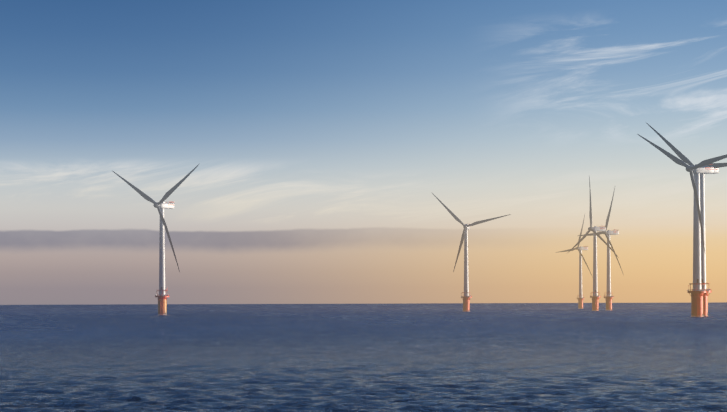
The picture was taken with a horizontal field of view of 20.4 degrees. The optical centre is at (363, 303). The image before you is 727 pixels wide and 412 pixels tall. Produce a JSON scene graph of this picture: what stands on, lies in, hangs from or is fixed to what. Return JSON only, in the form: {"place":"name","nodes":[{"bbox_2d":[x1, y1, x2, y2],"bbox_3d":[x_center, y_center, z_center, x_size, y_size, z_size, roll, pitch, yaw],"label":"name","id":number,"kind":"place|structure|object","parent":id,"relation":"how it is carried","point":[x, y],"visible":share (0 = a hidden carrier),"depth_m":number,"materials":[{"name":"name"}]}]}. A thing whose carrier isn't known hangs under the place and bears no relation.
{"place":"outdoors","nodes":[
{"label":"outdoors","id":0,"kind":"place"},
{"bbox_2d":[0,302,726,411],"bbox_3d":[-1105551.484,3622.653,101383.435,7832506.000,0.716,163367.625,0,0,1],"label":"sea","id":1,"kind":"structure","parent":0,"point":[534,357],"depth_m":287.73,"materials":[{"name":"liquid"}]},
{"bbox_2d":[155,201,173,314],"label":"turbine","id":2,"kind":"object","parent":1,"relation":"in","point":[162,302],"visible":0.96,"depth_m":1482.18,"materials":[{"name":"paint"}]},
{"bbox_2d":[113,164,198,271],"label":"turbine blades","id":3,"kind":"object","parent":2,"relation":"attached to","point":[165,196],"visible":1,"depth_m":1477.37,"materials":[{"name":"grey metal"}]},
{"bbox_2d":[461,224,471,310],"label":"turbine","id":4,"kind":"object","parent":1,"relation":"in","point":[466,297],"visible":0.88,"depth_m":1918.13,"materials":[{"name":"paint"}]},
{"bbox_2d":[432,193,510,271],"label":"turbine blades","id":5,"kind":"object","parent":4,"relation":"attached to","point":[456,218],"visible":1,"depth_m":1916.46,"materials":[{"name":"grey metal"}]},
{"bbox_2d":[577,245,587,308],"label":"turbine","id":6,"kind":"object","parent":1,"relation":"in","point":[580,299],"visible":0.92,"depth_m":2690.63,"materials":[{"name":"paint"}]},
{"bbox_2d":[555,215,591,274],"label":"turbine blades","id":7,"kind":"object","parent":6,"relation":"attached to","point":[577,248],"visible":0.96,"depth_m":2685.20,"materials":[{"name":"grey metal"}]},
{"bbox_2d":[590,226,605,310],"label":"turbine","id":8,"kind":"object","parent":1,"relation":"in","point":[596,296],"visible":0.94,"depth_m":1984.81,"materials":[{"name":"paint"}]},
{"bbox_2d":[568,177,618,257],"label":"turbine blades","id":9,"kind":"object","parent":8,"relation":"attached to","point":[590,228],"visible":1,"depth_m":1982.47,"materials":[{"name":"grey metal"}]},
{"bbox_2d":[604,229,618,309],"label":"turbine","id":10,"kind":"object","parent":1,"relation":"in","point":[608,298],"visible":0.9,"depth_m":2085.42,"materials":[{"name":"paint"}]},
{"bbox_2d":[578,188,623,274],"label":"turbine blades","id":11,"kind":"object","parent":10,"relation":"attached to","point":[603,232],"visible":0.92,"depth_m":2079.12,"materials":[{"name":"grey metal"}]},
{"bbox_2d":[687,164,713,316],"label":"turbine","id":12,"kind":"object","parent":1,"relation":"in","point":[697,292],"visible":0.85,"depth_m":1098.06,"materials":[{"name":"paint"}]},
{"bbox_2d":[638,134,726,251],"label":"turbine blades","id":13,"kind":"object","parent":12,"relation":"attached to","point":[691,168],"visible":1,"depth_m":1095.78,"materials":[{"name":"grey metal"}]},
{"bbox_2d":[692,168,718,315],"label":"turbine","id":14,"kind":"object","parent":1,"relation":"in","point":[703,253],"visible":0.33,"depth_m":1133.83,"materials":[{"name":"paint"}]},
{"bbox_2d":[647,123,726,167],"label":"turbine blades","id":15,"kind":"object","parent":14,"relation":"attached to","point":[682,157],"visible":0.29,"depth_m":1141.55,"materials":[{"name":"grey metal"}]},
{"bbox_2d":[0,0,726,304],"label":"sky","id":16,"kind":"structure","parent":0,"point":[321,135],"materials":[{"name":"blue"}]}
]}

